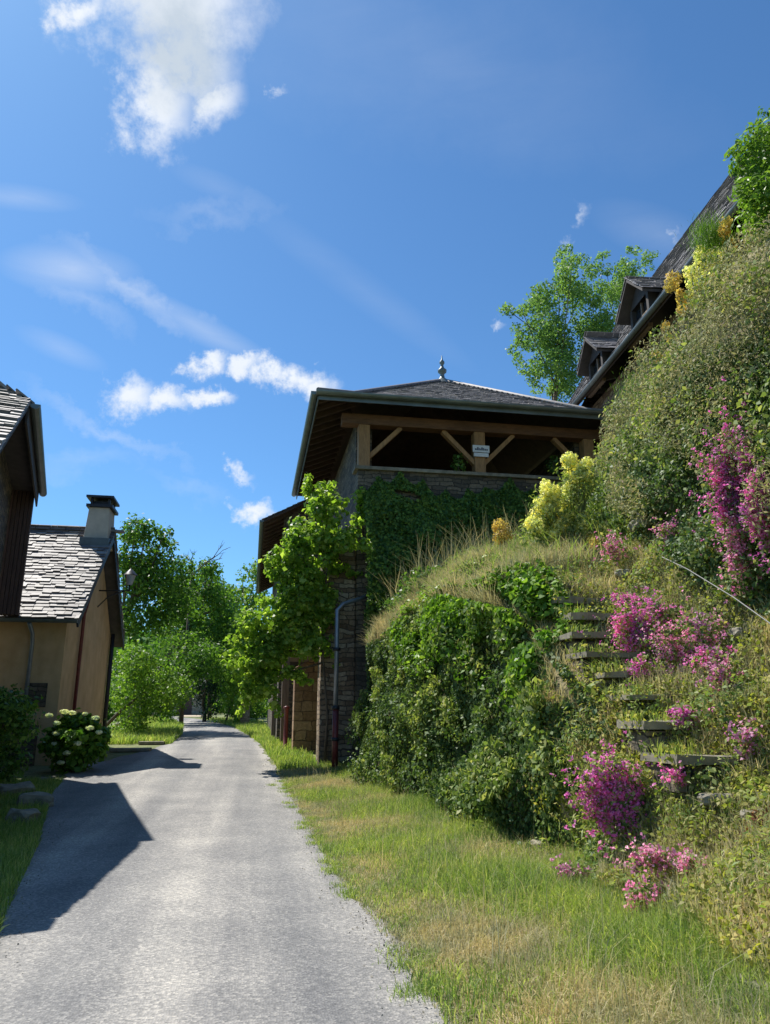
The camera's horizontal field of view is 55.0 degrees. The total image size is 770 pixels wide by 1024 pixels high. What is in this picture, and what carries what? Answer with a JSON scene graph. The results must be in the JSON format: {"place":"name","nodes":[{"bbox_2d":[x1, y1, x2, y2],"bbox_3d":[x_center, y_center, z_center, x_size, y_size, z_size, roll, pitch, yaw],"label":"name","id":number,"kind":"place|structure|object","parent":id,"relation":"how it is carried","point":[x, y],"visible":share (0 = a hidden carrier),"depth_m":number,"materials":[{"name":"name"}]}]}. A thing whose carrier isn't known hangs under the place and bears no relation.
{"place":"outdoors","nodes":[
{"label":"outdoors","id":0,"kind":"place"},
{"bbox_2d":[0,775,64,930],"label":"shaded grass","id":1,"kind":"structure","parent":0,"point":[12,854],"depth_m":9.30,"materials":[{"name":"green plant"}]},
{"bbox_2d":[108,715,184,744],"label":"verge grass","id":2,"kind":"structure","parent":0,"point":[170,732],"depth_m":28.55,"materials":[{"name":"green plant"}]},
{"bbox_2d":[0,713,446,1003],"bbox_3d":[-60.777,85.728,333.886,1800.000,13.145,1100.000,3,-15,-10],"label":"ground","id":3,"kind":"structure","parent":0,"point":[41,771],"depth_m":17.43,"materials":[{"name":"green plant"}]},
{"bbox_2d":[0,781,35,797],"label":"rock","id":4,"kind":"object","parent":3,"relation":"on","point":[22,786],"visible":0.45,"depth_m":13.65,"materials":[{"name":"stone"}]},
{"bbox_2d":[0,683,45,785],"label":"bush","id":5,"kind":"object","parent":3,"relation":"on","point":[14,710],"visible":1,"depth_m":12.98,"materials":[{"name":"green plant"}]},
{"bbox_2d":[0,381,46,615],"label":"tall stone house","id":6,"kind":"structure","parent":3,"relation":"on","point":[22,474],"depth_m":18.16,"materials":[{"name":"tile"}]},
{"bbox_2d":[5,808,41,826],"bbox_3d":[-5.321,4.503,10.860,0.414,0.287,0.432,1,-20,7],"label":"rock","id":7,"kind":"object","parent":3,"relation":"on","point":[15,814],"visible":0.53,"depth_m":10.72,"materials":[{"name":"stone"}]},
{"bbox_2d":[16,791,53,806],"bbox_3d":[-5.975,4.983,12.630,0.606,0.385,0.577,11,-18,-22],"label":"rock","id":8,"kind":"object","parent":3,"relation":"on","point":[39,796],"visible":0.59,"depth_m":12.48,"materials":[{"name":"stone"}]},
{"bbox_2d":[0,494,124,766],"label":"ochre house","id":9,"kind":"structure","parent":3,"relation":"on","point":[62,633],"depth_m":20.90,"materials":[{"name":"paint"}]},
{"bbox_2d":[24,683,47,706],"bbox_3d":[-9.025,4.719,19.086,0.550,0.600,0.048,3,-15,-10],"label":"blocked window","id":10,"kind":"structure","parent":9,"relation":"in","point":[40,689],"depth_m":19.09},
{"bbox_2d":[97,568,137,606],"bbox_3d":[-8.547,2.411,23.668,1.147,1.323,0.381,3,-15,-10],"label":"wall lantern","id":11,"kind":"object","parent":9,"relation":"attached to","point":[130,575],"depth_m":23.69,"materials":[{"name":"metal"}]},
{"bbox_2d":[36,707,111,774],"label":"hydrangea","id":12,"kind":"object","parent":3,"relation":"on","point":[72,740],"visible":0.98,"depth_m":17.17,"materials":[{"name":"green plant"}]},
{"bbox_2d":[103,683,128,720],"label":"thicket","id":13,"kind":"object","parent":3,"relation":"on","point":[109,715],"visible":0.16,"depth_m":56.15,"materials":[{"name":"green plant"}]},
{"bbox_2d":[109,747,151,751],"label":"stone slab","id":14,"kind":"structure","parent":3,"relation":"on","point":[146,749],"depth_m":22.64,"materials":[{"name":"grey stone"}]},
{"bbox_2d":[106,636,199,734],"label":"bush","id":15,"kind":"object","parent":3,"relation":"on","point":[145,673],"visible":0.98,"depth_m":29.95,"materials":[{"name":"green plant"}]},
{"bbox_2d":[109,512,209,649],"bbox_3d":[-12.272,5.538,36.424,7.085,11.063,5.242,3,-15,-10],"label":"walnut tree","id":16,"kind":"object","parent":3,"relation":"on","point":[152,579],"visible":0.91,"depth_m":36.35,"materials":[{"name":"green plant"}]},
{"bbox_2d":[107,625,229,713],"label":"woodland","id":17,"kind":"object","parent":3,"relation":"on","point":[120,650],"visible":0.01,"depth_m":110.16,"materials":[{"name":"green plant"}]},
{"bbox_2d":[115,626,236,725],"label":"bush","id":18,"kind":"object","parent":3,"relation":"on","point":[205,657],"visible":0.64,"depth_m":42.40,"materials":[{"name":"green plant"}]},
{"bbox_2d":[117,556,248,722],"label":"walnut tree","id":19,"kind":"object","parent":3,"relation":"on","point":[215,617],"visible":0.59,"depth_m":47.88,"materials":[{"name":"green plant"}]},
{"bbox_2d":[174,681,202,715],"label":"house","id":20,"kind":"structure","parent":3,"relation":"on","point":[191,709],"depth_m":84.57,"materials":[{"name":"stone"}]},
{"bbox_2d":[152,555,253,716],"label":"walnut tree","id":21,"kind":"object","parent":3,"relation":"on","point":[218,580],"visible":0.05,"depth_m":56.80,"materials":[{"name":"green plant"}]},
{"bbox_2d":[179,541,230,723],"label":"dead tree","id":22,"kind":"object","parent":3,"relation":"on","point":[181,716],"visible":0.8,"depth_m":44.32,"materials":[{"name":"brown plant"}]},
{"bbox_2d":[185,673,228,721],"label":"yew tree","id":23,"kind":"object","parent":3,"relation":"on","point":[205,691],"visible":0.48,"depth_m":48.95,"materials":[{"name":"green plant"}]},
{"bbox_2d":[233,695,240,722],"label":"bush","id":24,"kind":"object","parent":3,"relation":"on","point":[237,703],"depth_m":43.62,"materials":[{"name":"green plant"}]},
{"bbox_2d":[208,660,267,722],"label":"hazel bush","id":25,"kind":"object","parent":3,"relation":"on","point":[230,690],"visible":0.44,"depth_m":47.06,"materials":[{"name":"green plant"}]},
{"bbox_2d":[217,556,269,706],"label":"walnut tree","id":26,"kind":"object","parent":3,"relation":"on","point":[243,593],"visible":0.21,"depth_m":62.34,"materials":[{"name":"green plant"}]},
{"bbox_2d":[201,716,326,769],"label":"verge grass","id":27,"kind":"structure","parent":3,"relation":"on","point":[281,756],"depth_m":23.03,"materials":[{"name":"green plant"}]},
{"bbox_2d":[283,706,289,748],"bbox_3d":[-3.257,7.071,24.316,0.200,1.360,0.190,3,-15,-10],"label":"bollard","id":28,"kind":"object","parent":3,"relation":"on","point":[285,735],"visible":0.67,"depth_m":24.28,"materials":[{"name":"red metal"}]},
{"bbox_2d":[256,499,327,744],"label":"stone barn","id":29,"kind":"structure","parent":3,"relation":"on","point":[271,530],"depth_m":29.22,"materials":[{"name":"stone"}]},
{"bbox_2d":[290,356,615,768],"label":"stone pavilion","id":30,"kind":"structure","parent":3,"relation":"on","point":[415,433],"depth_m":21.29,"materials":[{"name":"brown wood"}]},
{"bbox_2d":[219,473,371,763],"bbox_3d":[-2.311,2.618,18.987,4.317,7.507,2.055,-4,-16,13],"label":"climbing vine","id":31,"kind":"object","parent":30,"relation":"attached to","point":[274,644],"visible":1,"depth_m":18.71,"materials":[{"name":"green plant"}]},
{"bbox_2d":[449,453,467,471],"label":"parapet plant","id":32,"kind":"object","parent":30,"relation":"on","point":[457,464],"visible":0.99,"depth_m":20.64,"materials":[{"name":"green plant"}]},
{"bbox_2d":[363,471,577,641],"bbox_3d":[2.770,1.229,19.353,6.660,5.065,1.565,3,-15,-10],"label":"wall creeper","id":33,"kind":"object","parent":30,"relation":"attached to","point":[419,519],"depth_m":19.60,"materials":[{"name":"green plant"}]},
{"bbox_2d":[472,445,489,456],"bbox_3d":[2.723,-1.725,20.958,0.490,0.340,0.041,3,-15,-10],"label":"notice sign","id":34,"kind":"object","parent":30,"relation":"attached to","point":[483,450],"visible":1,"depth_m":20.95,"materials":[{"name":"white metal"}]},
{"bbox_2d":[544,455,563,474],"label":"parapet plant","id":35,"kind":"object","parent":30,"relation":"on","point":[554,460],"visible":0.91,"depth_m":21.18,"materials":[{"name":"green plant"}]},
{"bbox_2d":[281,759,769,1023],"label":"verge grass","id":36,"kind":"structure","parent":3,"relation":"on","point":[665,924],"depth_m":5.68,"materials":[{"name":"green plant"}]},
{"bbox_2d":[298,758,769,1023],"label":"seed stalks","id":37,"kind":"object","parent":3,"relation":"on","point":[588,942],"visible":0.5,"depth_m":4.79,"materials":[{"name":"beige plant"}]},
{"bbox_2d":[498,242,616,402],"bbox_3d":[9.032,-5.129,35.606,6.892,20.407,4.722,3,-15,-10],"label":"ash tree","id":38,"kind":"object","parent":3,"relation":"on","point":[555,353],"visible":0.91,"depth_m":35.89,"materials":[{"name":"green plant"}]},
{"bbox_2d":[590,245,658,317],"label":"ash tree","id":39,"kind":"object","parent":3,"relation":"on","point":[614,294],"visible":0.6,"depth_m":41.44,"materials":[{"name":"green plant"}]},
{"bbox_2d":[524,590,769,974],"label":"weeds","id":40,"kind":"object","parent":3,"relation":"on","point":[683,892],"visible":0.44,"depth_m":6.11,"materials":[{"name":"green plant"}]},
{"bbox_2d":[0,716,471,1023],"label":"road","id":41,"kind":"structure","parent":0,"point":[181,886],"depth_m":6.03,"materials":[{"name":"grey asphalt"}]},
{"bbox_2d":[265,778,477,1023],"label":"edge tufts","id":42,"kind":"object","parent":41,"relation":"on","point":[399,961],"visible":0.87,"depth_m":5.12,"materials":[{"name":"green plant"}]},
{"bbox_2d":[0,0,769,631],"label":"sky","id":43,"kind":"structure","parent":0,"point":[215,215],"materials":[{"name":"blue"}]},
{"bbox_2d":[288,238,769,1023],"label":"bank","id":44,"kind":"structure","parent":0,"point":[564,684],"depth_m":8.05,"materials":[{"name":"green plant"}]},
{"bbox_2d":[368,900,454,934],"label":"grass tuft","id":45,"kind":"object","parent":44,"relation":"on","point":[405,917],"visible":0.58,"depth_m":5.93,"materials":[{"name":"green plant"}]},
{"bbox_2d":[341,591,520,826],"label":"ivy mounds","id":46,"kind":"object","parent":44,"relation":"on","point":[471,728],"visible":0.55,"depth_m":11.51,"materials":[{"name":"green plant"}]},
{"bbox_2d":[378,535,535,617],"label":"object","id":47,"kind":"object","parent":44,"relation":"on","point":[391,599],"visible":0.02,"depth_m":15.43,"materials":[{"name":"green plant"}]},
{"bbox_2d":[392,570,524,721],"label":"bright mounds","id":48,"kind":"object","parent":44,"relation":"on","point":[421,656],"visible":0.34,"depth_m":12.08,"materials":[{"name":"green plant"}]},
{"bbox_2d":[366,498,561,616],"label":"seeding grass","id":49,"kind":"structure","parent":44,"relation":"on","point":[448,554],"depth_m":16.30,"materials":[{"name":"beige plant"}]},
{"bbox_2d":[351,562,601,850],"bbox_3d":[0.764,2.789,12.354,1.839,4.101,9.821,3,-15,-10],"label":"creeper","id":50,"kind":"object","parent":44,"relation":"on","point":[529,715],"visible":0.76,"depth_m":10.50,"materials":[{"name":"green plant"}]},
{"bbox_2d":[358,531,604,645],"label":"dry terrace grass","id":51,"kind":"structure","parent":44,"relation":"on","point":[383,623],"depth_m":11.46,"materials":[{"name":"plant"}]},
{"bbox_2d":[388,552,585,706],"bbox_3d":[1.473,1.685,11.733,1.866,2.878,6.027,3,-15,-10],"label":"bright creeper","id":52,"kind":"object","parent":44,"relation":"on","point":[521,660],"visible":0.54,"depth_m":9.93,"materials":[{"name":"green plant"}]},
{"bbox_2d":[356,586,625,880],"bbox_3d":[0.817,2.936,11.867,1.287,3.694,10.685,3,-15,-11],"label":"ivy","id":53,"kind":"object","parent":44,"relation":"on","point":[456,693],"visible":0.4,"depth_m":9.86,"materials":[{"name":"green plant"}]},
{"bbox_2d":[491,518,512,547],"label":"yellow flower","id":54,"kind":"object","parent":44,"relation":"on","point":[503,533],"visible":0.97,"depth_m":13.36,"materials":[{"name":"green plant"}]},
{"bbox_2d":[362,443,642,619],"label":"terrace grass","id":55,"kind":"structure","parent":44,"relation":"on","point":[555,538],"depth_m":11.26,"materials":[{"name":"green plant"}]},
{"bbox_2d":[274,761,769,1023],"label":"dry verge grass","id":56,"kind":"structure","parent":44,"relation":"on","point":[483,950],"depth_m":5.03,"materials":[{"name":"beige plant"}]},
{"bbox_2d":[511,451,611,550],"bbox_3d":[2.843,0.107,11.880,1.732,2.293,1.036,3,-15,-10],"label":"yellow flower","id":57,"kind":"object","parent":44,"relation":"on","point":[545,512],"visible":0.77,"depth_m":11.77,"materials":[{"name":"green plant"}]},
{"bbox_2d":[550,853,595,885],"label":"pink flower","id":58,"kind":"object","parent":44,"relation":"on","point":[566,869],"visible":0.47,"depth_m":6.59,"materials":[{"name":"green plant"}]},
{"bbox_2d":[553,531,598,552],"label":"yellow flower","id":59,"kind":"object","parent":44,"relation":"on","point":[590,539],"visible":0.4,"depth_m":11.12,"materials":[{"name":"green plant"}]},
{"bbox_2d":[550,726,652,851],"bbox_3d":[2.044,2.527,6.645,1.144,1.158,0.329,1,-15,-4],"label":"pink flower","id":60,"kind":"object","parent":44,"relation":"on","point":[613,793],"visible":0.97,"depth_m":6.57,"materials":[{"name":"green plant"}]},
{"bbox_2d":[458,502,769,860],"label":"ground cover","id":61,"kind":"object","parent":44,"relation":"on","point":[744,652],"visible":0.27,"depth_m":7.51,"materials":[{"name":"green plant"}]},
{"bbox_2d":[592,528,644,568],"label":"pink flower","id":62,"kind":"object","parent":44,"relation":"on","point":[612,547],"visible":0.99,"depth_m":10.04,"materials":[{"name":"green plant"}]},
{"bbox_2d":[603,584,654,606],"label":"pink flower","id":63,"kind":"object","parent":44,"relation":"on","point":[624,598],"visible":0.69,"depth_m":8.99,"materials":[{"name":"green plant"}]},
{"bbox_2d":[607,366,652,414],"bbox_3d":[4.470,-2.044,12.945,1.208,1.290,1.170,3,-15,-10],"label":"fennel","id":64,"kind":"object","parent":44,"relation":"on","point":[631,381],"visible":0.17,"depth_m":12.94,"materials":[{"name":"green plant"}]},
{"bbox_2d":[577,583,691,663],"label":"pink flower","id":65,"kind":"object","parent":44,"relation":"on","point":[632,627],"visible":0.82,"depth_m":8.28,"materials":[{"name":"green plant"}]},
{"bbox_2d":[627,515,652,532],"bbox_3d":[3.639,0.167,10.391,0.323,0.172,0.438,6,-21,-19],"label":"rock","id":66,"kind":"object","parent":44,"relation":"on","point":[633,524],"visible":0.41,"depth_m":10.34,"materials":[{"name":"stone"}]},
{"bbox_2d":[622,870,668,916],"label":"pink flower","id":67,"kind":"object","parent":44,"relation":"on","point":[633,889],"visible":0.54,"depth_m":5.44,"materials":[{"name":"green plant"}]},
{"bbox_2d":[548,582,744,792],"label":"stone staircase","id":68,"kind":"structure","parent":44,"relation":"on","point":[577,638],"depth_m":7.23,"materials":[{"name":"grey stone"}]},
{"bbox_2d":[623,652,658,688],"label":"pink flower","id":69,"kind":"object","parent":68,"relation":"on","point":[642,664],"visible":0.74,"depth_m":7.64,"materials":[{"name":"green plant"}]},
{"bbox_2d":[542,573,755,755],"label":"stone steps","id":70,"kind":"structure","parent":68,"relation":"on","point":[631,712],"depth_m":7.67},
{"bbox_2d":[544,574,758,770],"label":"stair weeds","id":71,"kind":"object","parent":68,"relation":"on","point":[667,748],"visible":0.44,"depth_m":7.33,"materials":[{"name":"green plant"}]},
{"bbox_2d":[616,585,681,632],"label":"pink flower","id":72,"kind":"object","parent":44,"relation":"on","point":[659,615],"visible":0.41,"depth_m":8.55,"materials":[{"name":"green plant"}]},
{"bbox_2d":[598,830,714,884],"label":"pink flower","id":73,"kind":"object","parent":44,"relation":"on","point":[654,856],"visible":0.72,"depth_m":5.68,"materials":[{"name":"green plant"}]},
{"bbox_2d":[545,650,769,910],"bbox_3d":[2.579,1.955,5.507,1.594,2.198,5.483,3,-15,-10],"label":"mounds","id":74,"kind":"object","parent":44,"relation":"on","point":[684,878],"visible":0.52,"depth_m":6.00,"materials":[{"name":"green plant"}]},
{"bbox_2d":[649,509,680,549],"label":"pink flower","id":75,"kind":"object","parent":44,"relation":"on","point":[661,529],"visible":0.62,"depth_m":9.43,"materials":[{"name":"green plant"}]},
{"bbox_2d":[568,122,769,460],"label":"house","id":76,"kind":"structure","parent":44,"relation":"on","point":[646,305],"depth_m":19.84,"materials":[{"name":"stone"}]},
{"bbox_2d":[575,208,769,548],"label":"tangle","id":77,"kind":"object","parent":44,"relation":"on","point":[660,389],"visible":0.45,"depth_m":9.21,"materials":[{"name":"green plant"}]},
{"bbox_2d":[636,618,709,675],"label":"pink flower","id":78,"kind":"object","parent":44,"relation":"on","point":[664,655],"visible":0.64,"depth_m":7.80,"materials":[{"name":"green plant"}]},
{"bbox_2d":[650,757,698,792],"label":"pink flower","id":79,"kind":"object","parent":44,"relation":"on","point":[678,774],"visible":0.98,"depth_m":6.19,"materials":[{"name":"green plant"}]},
{"bbox_2d":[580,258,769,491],"bbox_3d":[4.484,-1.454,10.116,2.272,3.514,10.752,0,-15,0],"label":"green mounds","id":80,"kind":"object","parent":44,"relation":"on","point":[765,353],"visible":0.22,"depth_m":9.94,"materials":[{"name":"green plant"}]},
{"bbox_2d":[584,358,769,602],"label":"mounds","id":81,"kind":"object","parent":44,"relation":"on","point":[738,526],"visible":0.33,"depth_m":8.84,"materials":[{"name":"green plant"}]},
{"bbox_2d":[586,312,769,616],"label":"ivy","id":82,"kind":"object","parent":44,"relation":"on","point":[713,563],"visible":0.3,"depth_m":9.21,"materials":[{"name":"green plant"}]},
{"bbox_2d":[663,271,693,325],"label":"yellow flower","id":83,"kind":"object","parent":44,"relation":"on","point":[672,282],"visible":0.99,"depth_m":10.81,"materials":[{"name":"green plant"}]},
{"bbox_2d":[592,227,769,483],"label":"scrub","id":84,"kind":"object","parent":44,"relation":"on","point":[766,380],"visible":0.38,"depth_m":9.04,"materials":[{"name":"green plant"}]},
{"bbox_2d":[594,177,769,502],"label":"dry mounds","id":85,"kind":"object","parent":44,"relation":"on","point":[673,445],"visible":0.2,"depth_m":9.12,"materials":[{"name":"green plant"}]},
{"bbox_2d":[675,288,688,348],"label":"yellow flower","id":86,"kind":"object","parent":44,"relation":"on","point":[678,299],"visible":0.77,"depth_m":10.52,"materials":[{"name":"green plant"}]},
{"bbox_2d":[665,700,706,731],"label":"pink flower","id":87,"kind":"object","parent":44,"relation":"on","point":[684,711],"visible":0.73,"depth_m":6.72,"materials":[{"name":"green plant"}]},
{"bbox_2d":[667,843,707,879],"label":"pink flower","id":88,"kind":"object","parent":44,"relation":"on","point":[686,856],"visible":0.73,"depth_m":5.43,"materials":[{"name":"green plant"}]},
{"bbox_2d":[649,585,729,673],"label":"pink flower","id":89,"kind":"object","parent":44,"relation":"on","point":[702,623],"visible":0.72,"depth_m":7.75,"materials":[{"name":"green plant"}]},
{"bbox_2d":[682,245,723,317],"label":"yellow flower","id":90,"kind":"object","parent":44,"relation":"on","point":[697,260],"visible":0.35,"depth_m":10.65,"materials":[{"name":"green plant"}]},
{"bbox_2d":[677,635,737,684],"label":"pink flower","id":91,"kind":"object","parent":44,"relation":"on","point":[704,659],"visible":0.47,"depth_m":7.45,"materials":[{"name":"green plant"}]},
{"bbox_2d":[678,201,737,265],"bbox_3d":[4.614,-3.788,10.275,1.034,0.942,0.833,3,-15,-10],"label":"fennel","id":92,"kind":"object","parent":44,"relation":"on","point":[706,234],"visible":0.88,"depth_m":10.22,"materials":[{"name":"green plant"}]},
{"bbox_2d":[662,557,769,623],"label":"handrail","id":93,"kind":"object","parent":44,"relation":"on","point":[721,590],"visible":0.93,"depth_m":7.44,"materials":[{"name":"metal"}]},
{"bbox_2d":[697,792,736,806],"bbox_3d":[2.665,2.313,5.947,0.283,0.117,0.222,-5,-20,10],"label":"rock","id":94,"kind":"object","parent":44,"relation":"on","point":[704,797],"visible":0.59,"depth_m":5.88,"materials":[{"name":"stone"}]},
{"bbox_2d":[686,632,752,696],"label":"pink flower","id":95,"kind":"object","parent":44,"relation":"on","point":[722,671],"visible":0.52,"depth_m":7.07,"materials":[{"name":"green plant"}]},
{"bbox_2d":[687,376,763,591],"bbox_3d":[3.884,-0.077,8.083,1.218,3.027,0.359,1,-15,-2],"label":"pink flower","id":96,"kind":"object","parent":44,"relation":"on","point":[722,467],"visible":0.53,"depth_m":8.09,"materials":[{"name":"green plant"}]},
{"bbox_2d":[718,215,737,262],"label":"yellow flower","id":97,"kind":"object","parent":44,"relation":"on","point":[727,226],"visible":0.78,"depth_m":10.01,"materials":[{"name":"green plant"}]},
{"bbox_2d":[726,627,747,637],"bbox_3d":[3.657,1.252,7.645,0.215,0.107,0.264,9,-16,-15],"label":"rock","id":98,"kind":"object","parent":44,"relation":"on","point":[734,632],"visible":0.58,"depth_m":7.56,"materials":[{"name":"stone"}]},
{"bbox_2d":[708,701,769,762],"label":"pink flower","id":99,"kind":"object","parent":44,"relation":"on","point":[749,740],"visible":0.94,"depth_m":6.22,"materials":[{"name":"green plant"}]},
{"bbox_2d":[712,481,767,612],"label":"pink flower","id":100,"kind":"object","parent":44,"relation":"on","point":[738,549],"visible":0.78,"depth_m":7.78,"materials":[{"name":"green plant"}]},
{"bbox_2d":[723,106,769,247],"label":"acacia bush","id":101,"kind":"object","parent":44,"relation":"on","point":[754,167],"visible":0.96,"depth_m":9.17,"materials":[{"name":"green plant"}]},
{"bbox_2d":[723,425,769,577],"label":"pink flower","id":102,"kind":"object","parent":44,"relation":"on","point":[763,515],"visible":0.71,"depth_m":7.53,"materials":[{"name":"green plant"}]},
{"bbox_2d":[729,425,769,489],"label":"pink flower","id":103,"kind":"object","parent":44,"relation":"on","point":[745,449],"visible":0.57,"depth_m":7.95,"materials":[{"name":"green plant"}]},
{"bbox_2d":[736,805,769,849],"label":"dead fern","id":104,"kind":"object","parent":44,"relation":"on","point":[752,817],"visible":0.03,"depth_m":5.41,"materials":[{"name":"brown plant"}]},
{"bbox_2d":[475,479,769,984],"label":"slope grass","id":105,"kind":"structure","parent":0,"point":[707,847],"depth_m":6.68,"materials":[{"name":"green plant"}]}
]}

